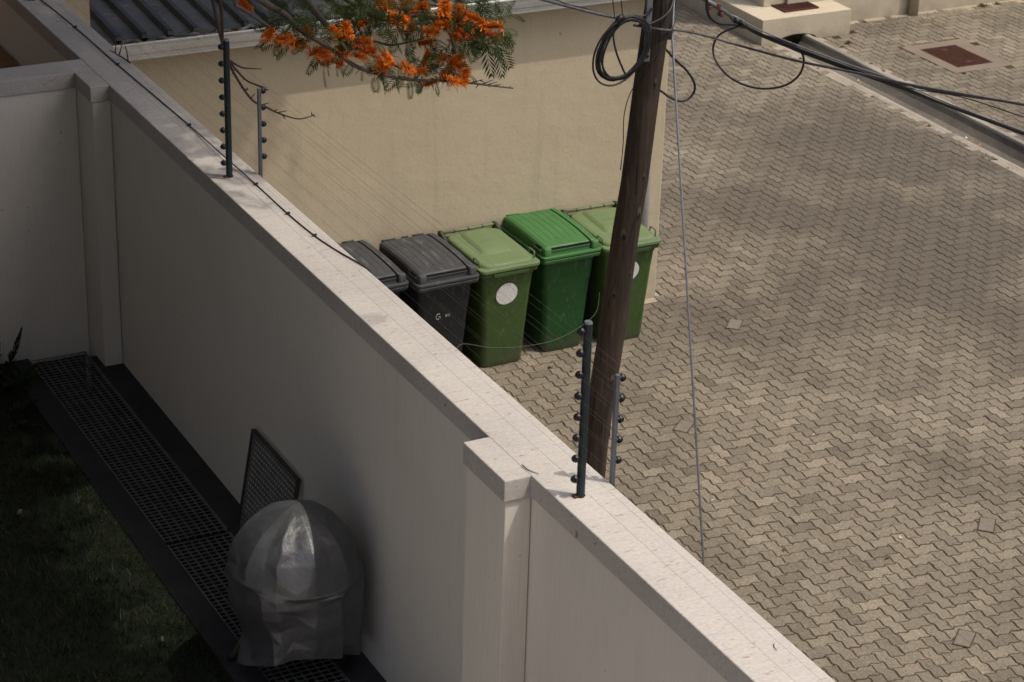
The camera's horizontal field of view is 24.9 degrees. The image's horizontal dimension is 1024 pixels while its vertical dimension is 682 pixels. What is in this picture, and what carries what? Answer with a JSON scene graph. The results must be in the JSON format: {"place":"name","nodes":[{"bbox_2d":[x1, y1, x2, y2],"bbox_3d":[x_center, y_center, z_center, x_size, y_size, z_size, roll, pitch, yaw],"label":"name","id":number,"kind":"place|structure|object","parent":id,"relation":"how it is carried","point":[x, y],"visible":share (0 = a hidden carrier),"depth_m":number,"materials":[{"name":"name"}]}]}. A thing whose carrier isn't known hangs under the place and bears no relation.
{"place":"outdoors","nodes":[
{"label":"outdoors","id":0,"kind":"place"},
{"bbox_2d":[0,363,235,681],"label":"lawn","id":1,"kind":"structure","parent":0,"point":[124,549],"depth_m":13.34,"materials":[{"name":"plant"}]},
{"bbox_2d":[0,326,45,427],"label":"shrub","id":2,"kind":"object","parent":1,"relation":"on","point":[17,381],"visible":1,"depth_m":15.65,"materials":[{"name":"green plant"}]},
{"bbox_2d":[0,61,90,385],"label":"cross wall","id":3,"kind":"structure","parent":1,"relation":"on","point":[43,297],"depth_m":15.77,"materials":[{"name":"paint"}]},
{"bbox_2d":[33,355,320,681],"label":"drain floor","id":4,"kind":"structure","parent":0,"point":[210,576],"depth_m":14.85,"materials":[{"name":"black metal"}]},
{"bbox_2d":[8,356,386,681],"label":"path","id":5,"kind":"structure","parent":0,"point":[190,598],"depth_m":14.47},
{"bbox_2d":[30,351,226,543],"bbox_3d":[-2.539,0.649,15.080,0.400,0.030,2.780,-11,27,-25],"label":"drain grating","id":6,"kind":"object","parent":5,"relation":"on","point":[181,473],"visible":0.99,"depth_m":14.98,"materials":[{"name":"metal"}]},
{"bbox_2d":[167,532,349,681],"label":"drain grating","id":7,"kind":"object","parent":5,"relation":"on","point":[335,665],"visible":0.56,"depth_m":13.39,"materials":[{"name":"metal"}]},
{"bbox_2d":[224,499,365,665],"bbox_3d":[-1.156,1.337,12.382,0.718,1.053,0.722,-11,27,-25],"label":"covered barbecue","id":8,"kind":"object","parent":7,"relation":"on","point":[294,569],"visible":1,"depth_m":12.11,"materials":[{"name":"silver plastic"}]},
{"bbox_2d":[236,429,300,533],"bbox_3d":[-1.433,0.984,13.577,0.147,0.707,0.702,-11,27,-25],"label":"spare grating","id":9,"kind":"object","parent":5,"relation":"on","point":[275,456],"visible":0.59,"depth_m":13.62,"materials":[{"name":"metal"}]},
{"bbox_2d":[462,1,1023,681],"bbox_3d":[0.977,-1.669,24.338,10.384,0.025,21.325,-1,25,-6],"label":"paving","id":10,"kind":"structure","parent":0,"point":[722,109],"depth_m":20.21,"materials":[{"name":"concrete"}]},
{"bbox_2d":[61,0,669,298],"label":"garage","id":11,"kind":"structure","parent":10,"relation":"on","point":[545,132],"depth_m":19.79,"materials":[{"name":"beige paint"}]},
{"bbox_2d":[108,0,491,45],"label":"leaf litter","id":12,"kind":"object","parent":11,"relation":"on","point":[144,40],"visible":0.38,"depth_m":18.36,"materials":[{"name":"brown plant"}]},
{"bbox_2d":[641,156,651,228],"bbox_3d":[1.237,-1.737,20.833,0.082,2.948,0.139,-11,27,-25],"label":"downpipe","id":13,"kind":"object","parent":11,"relation":"attached to","point":[644,220],"visible":0.02,"depth_m":21.05,"materials":[{"name":"white paint"}]},
{"bbox_2d":[211,0,524,119],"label":"silky oak tree","id":14,"kind":"object","parent":10,"relation":"on","point":[445,18],"visible":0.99,"depth_m":16.77,"materials":[{"name":"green plant"}]},
{"bbox_2d":[337,240,408,297],"bbox_3d":[-1.322,-0.206,19.687,0.592,1.077,0.833,-12,28,-27],"label":"wheelie bin","id":15,"kind":"object","parent":10,"relation":"on","point":[381,264],"visible":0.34,"depth_m":19.40,"materials":[{"name":"plastic"}]},
{"bbox_2d":[0,0,834,681],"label":"boundary wall","id":16,"kind":"structure","parent":10,"relation":"on","point":[226,316],"depth_m":12.25,"materials":[{"name":"paint"}]},
{"bbox_2d":[109,36,130,63],"bbox_3d":[-2.639,-1.967,15.669,0.159,0.156,0.066,10,26,16],"label":"twig","id":17,"kind":"object","parent":16,"relation":"on","point":[127,60],"visible":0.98,"depth_m":15.68,"materials":[{"name":"brown wood"}]},
{"bbox_2d":[41,0,372,274],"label":"ground cable","id":18,"kind":"object","parent":16,"relation":"on","point":[254,183],"visible":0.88,"depth_m":14.12,"materials":[{"name":"black rubber"}]},
{"bbox_2d":[218,38,232,177],"bbox_3d":[-1.678,-1.358,13.573,0.072,0.850,0.041,-11,27,-25],"label":"fence post","id":19,"kind":"object","parent":16,"relation":"on","point":[226,98],"visible":1,"depth_m":13.56,"materials":[{"name":"black metal"}]},
{"bbox_2d":[257,88,266,177],"bbox_3d":[-1.483,-1.083,13.784,0.051,0.885,0.037,-11,27,-25],"label":"fence post","id":20,"kind":"object","parent":16,"relation":"on","point":[261,124],"visible":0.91,"depth_m":13.69,"materials":[{"name":"grey metal"}]},
{"bbox_2d":[457,292,599,348],"bbox_3d":[0.177,-0.157,14.319,0.065,1.834,5.099,6,25,10],"label":"loose wire","id":21,"kind":"object","parent":16,"relation":"attached to","point":[528,345],"visible":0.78,"depth_m":13.74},
{"bbox_2d":[570,320,592,497],"bbox_3d":[0.302,0.304,10.087,0.072,0.850,0.041,-11,27,-25],"label":"fence post","id":22,"kind":"object","parent":16,"relation":"on","point":[580,458],"visible":1,"depth_m":10.07,"materials":[{"name":"black metal"}]},
{"bbox_2d":[46,6,792,679],"bbox_3d":[-1.429,-0.804,13.186,0.001,0.007,16.108,-11,27,-25],"label":"fence wire","id":23,"kind":"object","parent":22,"relation":"attached to","point":[436,358],"visible":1,"depth_m":11.07,"materials":[{"name":"grey metal"}]},
{"bbox_2d":[54,0,821,680],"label":"fence wire","id":24,"kind":"object","parent":22,"relation":"attached to","point":[474,372],"visible":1,"depth_m":10.80,"materials":[{"name":"grey metal"}]},
{"bbox_2d":[76,6,849,679],"bbox_3d":[-1.423,-0.989,13.101,0.001,0.007,16.108,-11,27,-25],"label":"fence wire","id":25,"kind":"object","parent":22,"relation":"attached to","point":[504,378],"visible":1,"depth_m":10.57,"materials":[{"name":"grey metal"}]},
{"bbox_2d":[91,5,877,677],"bbox_3d":[-1.421,-1.082,13.059,0.001,0.007,16.108,-11,27,-25],"label":"fence wire","id":26,"kind":"object","parent":22,"relation":"attached to","point":[513,365],"visible":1,"depth_m":10.20,"materials":[{"name":"grey metal"}]},
{"bbox_2d":[102,0,910,678],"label":"fence wire","id":27,"kind":"object","parent":22,"relation":"attached to","point":[580,400],"visible":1,"depth_m":10.01,"materials":[{"name":"grey metal"}]},
{"bbox_2d":[122,2,947,681],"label":"fence wire","id":28,"kind":"object","parent":22,"relation":"attached to","point":[568,368],"visible":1,"depth_m":9.88,"materials":[{"name":"grey metal"}]},
{"bbox_2d":[138,0,982,681],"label":"fence wire","id":29,"kind":"object","parent":22,"relation":"attached to","point":[568,346],"visible":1,"depth_m":9.59,"materials":[{"name":"grey metal"}]},
{"bbox_2d":[160,2,1016,679],"bbox_3d":[-1.409,-1.452,12.888,0.001,0.007,16.108,-11,27,-25],"label":"fence wire","id":30,"kind":"object","parent":22,"relation":"attached to","point":[606,354],"visible":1,"depth_m":9.35,"materials":[{"name":"grey metal"}]},
{"bbox_2d":[609,373,625,486],"bbox_3d":[0.465,0.547,10.368,0.051,0.885,0.037,-11,27,-25],"label":"fence post","id":31,"kind":"object","parent":16,"relation":"on","point":[618,397],"visible":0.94,"depth_m":10.27,"materials":[{"name":"grey metal"}]},
{"bbox_2d":[88,4,874,678],"bbox_3d":[-1.231,-0.903,13.379,0.001,0.007,15.912,-11,27,-25],"label":"fence wire","id":32,"kind":"object","parent":31,"relation":"attached to","point":[522,376],"visible":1,"depth_m":11.02,"materials":[{"name":"grey metal"}]},
{"bbox_2d":[100,1,906,680],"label":"fence wire","id":33,"kind":"object","parent":31,"relation":"attached to","point":[626,443],"visible":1,"depth_m":10.75,"materials":[{"name":"grey metal"}]},
{"bbox_2d":[120,4,937,680],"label":"fence wire","id":34,"kind":"object","parent":31,"relation":"attached to","point":[568,374],"visible":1,"depth_m":10.56,"materials":[{"name":"grey metal"}]},
{"bbox_2d":[137,4,967,678],"bbox_3d":[-1.223,-1.181,13.252,0.001,0.007,15.912,-11,27,-25],"label":"fence wire","id":35,"kind":"object","parent":31,"relation":"attached to","point":[599,378],"visible":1,"depth_m":10.23,"materials":[{"name":"grey metal"}]},
{"bbox_2d":[150,0,1002,679],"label":"fence wire","id":36,"kind":"object","parent":31,"relation":"attached to","point":[570,334],"visible":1,"depth_m":10.09,"materials":[{"name":"grey metal"}]},
{"bbox_2d":[379,233,478,352],"bbox_3d":[-0.736,-0.275,19.877,0.592,1.077,0.833,-12,28,-27],"label":"wheelie bin","id":37,"kind":"object","parent":10,"relation":"on","point":[437,312],"visible":0.59,"depth_m":19.54,"materials":[{"name":"grey plastic"}]},
{"bbox_2d":[438,221,539,367],"bbox_3d":[-0.212,-0.382,20.175,0.584,1.052,0.835,-12,28,-27],"label":"wheelie bin","id":38,"kind":"object","parent":10,"relation":"on","point":[496,246],"visible":0.77,"depth_m":19.92,"materials":[{"name":"green plastic"}]},
{"bbox_2d":[501,208,600,351],"bbox_3d":[0.322,-0.526,20.496,0.592,1.077,0.833,-11,28,-26],"label":"wheelie bin","id":39,"kind":"object","parent":10,"relation":"on","point":[565,247],"visible":0.81,"depth_m":20.23,"materials":[{"name":"green plastic"}]},
{"bbox_2d":[561,201,660,339],"bbox_3d":[0.864,-0.594,20.710,0.584,1.052,0.835,-11,28,-26],"label":"wheelie bin","id":40,"kind":"object","parent":10,"relation":"on","point":[597,224],"visible":0.49,"depth_m":20.49,"materials":[{"name":"plastic"}]},
{"bbox_2d":[586,0,673,478],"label":"utility pole","id":41,"kind":"object","parent":10,"relation":"on","point":[629,209],"visible":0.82,"depth_m":16.83,"materials":[{"name":"brown wood"}]},
{"bbox_2d":[540,0,635,21],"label":"service cable","id":42,"kind":"object","parent":41,"relation":"attached to","point":[580,9],"visible":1,"depth_m":15.86,"materials":[{"name":"black rubber"}]},
{"bbox_2d":[555,0,609,14],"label":"messenger wire","id":43,"kind":"object","parent":42,"relation":"attached to","point":[579,6],"visible":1,"depth_m":15.85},
{"bbox_2d":[592,14,651,86],"bbox_3d":[0.757,-2.022,16.072,0.465,0.513,0.050,-10,27,-24],"label":"cable coil","id":44,"kind":"object","parent":41,"relation":"hanging from","point":[614,26],"visible":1,"depth_m":16.04,"materials":[{"name":"black rubber"}]},
{"bbox_2d":[626,7,652,22],"bbox_3d":[0.880,-2.257,16.044,0.228,0.085,0.021,-12,28,-28],"label":"lead in cable","id":45,"kind":"object","parent":41,"relation":"attached to","point":[648,12],"visible":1,"depth_m":16.07,"materials":[{"name":"black rubber"}]},
{"bbox_2d":[620,6,679,169],"bbox_3d":[1.010,-1.774,16.446,0.437,1.163,0.128,-13,28,-28],"label":"earth wire","id":46,"kind":"object","parent":41,"relation":"attached to","point":[636,82],"visible":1,"depth_m":16.33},
{"bbox_2d":[639,0,674,25],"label":"jumper cable","id":47,"kind":"object","parent":41,"relation":"attached to","point":[664,15],"visible":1,"depth_m":16.13,"materials":[{"name":"black rubber"}]},
{"bbox_2d":[660,48,695,101],"bbox_3d":[1.154,-1.941,16.719,0.430,0.490,0.048,-14,29,-31],"label":"looped cable","id":48,"kind":"object","parent":41,"relation":"hanging from","point":[688,73],"visible":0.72,"depth_m":16.80,"materials":[{"name":"black rubber"}]},
{"bbox_2d":[671,1,704,566],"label":"stay wire","id":49,"kind":"object","parent":41,"relation":"attached to","point":[687,296],"visible":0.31,"depth_m":16.42,"materials":[{"name":"metal"}]},
{"bbox_2d":[633,24,1023,105],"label":"service cable","id":50,"kind":"object","parent":41,"relation":"attached to","point":[858,73],"visible":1,"depth_m":15.62,"materials":[{"name":"black rubber"}]},
{"bbox_2d":[702,0,1023,135],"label":"cable bundle","id":51,"kind":"object","parent":41,"relation":"attached to","point":[722,12],"visible":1,"depth_m":15.64,"materials":[{"name":"rubber"}]},
{"bbox_2d":[705,0,744,28],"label":"hook cable","id":52,"kind":"object","parent":51,"relation":"attached to","point":[714,20],"visible":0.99,"depth_m":16.54,"materials":[{"name":"black rubber"}]},
{"bbox_2d":[712,24,804,89],"bbox_3d":[1.751,-2.010,16.583,0.016,0.482,1.162,-11,28,-26],"label":"looped cable","id":53,"kind":"object","parent":51,"relation":"hanging from","point":[746,85],"visible":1,"depth_m":16.66,"materials":[{"name":"black rubber"}]},
{"bbox_2d":[897,83,990,100],"bbox_3d":[3.139,-1.415,14.061,0.019,0.592,3.402,-11,28,-26],"label":"thin cable","id":54,"kind":"object","parent":51,"relation":"attached to","point":[942,92],"visible":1,"depth_m":14.80,"materials":[{"name":"black rubber"}]},
{"bbox_2d":[907,87,1023,116],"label":"thin cable","id":55,"kind":"object","parent":51,"relation":"attached to","point":[969,99],"visible":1,"depth_m":14.53,"materials":[{"name":"black rubber"}]},
{"bbox_2d":[644,292,658,303],"bbox_3d":[-1.031,-0.877,22.469,3.485,0.001,4.100,-11,27,-25],"label":"garage apron","id":56,"kind":"object","parent":10,"relation":"on","point":[650,300],"visible":0.12,"depth_m":21.54,"materials":[{"name":"beige concrete"}]},
{"bbox_2d":[672,419,693,432],"bbox_3d":[1.421,0.712,19.180,0.130,0.026,0.222,11,26,19],"label":"paving block","id":57,"kind":"object","parent":10,"relation":"in","point":[680,427],"depth_m":19.16,"materials":[{"name":"concrete"}]},
{"bbox_2d":[725,319,743,329],"bbox_3d":[2.023,-0.144,21.087,0.130,0.026,0.222,8,25,13],"label":"paving block","id":58,"kind":"object","parent":10,"relation":"in","point":[735,324],"depth_m":21.07,"materials":[{"name":"concrete"}]},
{"bbox_2d":[628,2,1020,617],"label":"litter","id":59,"kind":"object","parent":10,"relation":"on","point":[870,239],"visible":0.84,"depth_m":23.27,"materials":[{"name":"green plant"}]},
{"bbox_2d":[675,0,1006,45],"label":"cream house","id":60,"kind":"structure","parent":10,"relation":"on","point":[828,18],"depth_m":29.30,"materials":[{"name":"paint"}]},
{"bbox_2d":[771,1,818,12],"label":"rusty grate","id":61,"kind":"object","parent":60,"relation":"on","point":[792,7],"visible":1,"depth_m":29.24,"materials":[{"name":"brown metal"}]},
{"bbox_2d":[908,0,918,15],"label":"downpipe","id":62,"kind":"object","parent":60,"relation":"attached to","point":[913,7],"visible":1,"depth_m":30.17,"materials":[{"name":"beige paint"}]},
{"bbox_2d":[768,33,1023,176],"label":"drain channel","id":63,"kind":"object","parent":10,"relation":"on","point":[1005,149],"visible":0.8,"depth_m":26.90,"materials":[{"name":"concrete"}]},
{"bbox_2d":[952,629,976,647],"bbox_3d":[3.177,2.097,16.284,0.130,0.026,0.222,11,26,19],"label":"paving block","id":64,"kind":"object","parent":10,"relation":"in","point":[968,636],"depth_m":16.27,"materials":[{"name":"concrete"}]},
{"bbox_2d":[977,517,995,532],"bbox_3d":[3.643,1.419,17.793,0.130,0.026,0.222,8,25,13],"label":"paving block","id":65,"kind":"object","parent":10,"relation":"in","point":[986,524],"depth_m":17.78,"materials":[{"name":"concrete"}]},
{"bbox_2d":[793,0,1023,140],"bbox_3d":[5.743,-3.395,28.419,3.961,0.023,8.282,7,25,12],"label":"pavement","id":66,"kind":"structure","parent":0,"point":[985,25],"depth_m":28.93,"materials":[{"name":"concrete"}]},
{"bbox_2d":[901,39,1013,73],"bbox_3d":[5.517,-3.514,28.695,0.920,0.060,1.120,-11,27,-25],"label":"manhole cover","id":67,"kind":"object","parent":66,"relation":"in","point":[955,56],"visible":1,"depth_m":28.66,"materials":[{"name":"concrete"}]},
{"bbox_2d":[977,3,989,6],"bbox_3d":[6.225,-4.445,30.663,0.245,0.073,0.180,-11,27,-25],"label":"weed tuft","id":68,"kind":"object","parent":66,"relation":"on","point":[982,5],"visible":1,"depth_m":30.68,"materials":[{"name":"green plant"}]},
{"bbox_3d":[-7.011,0.032,6.349,16.800,12.250,43.600,-11,27,-25],"label":"garden house","id":69,"kind":"object","parent":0,"visible":0},
{"bbox_2d":[0,47,18,68],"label":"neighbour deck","id":70,"kind":"structure","parent":69,"relation":"attached to","point":[7,60],"depth_m":17.25,"materials":[{"name":"brown wood"}]}
]}

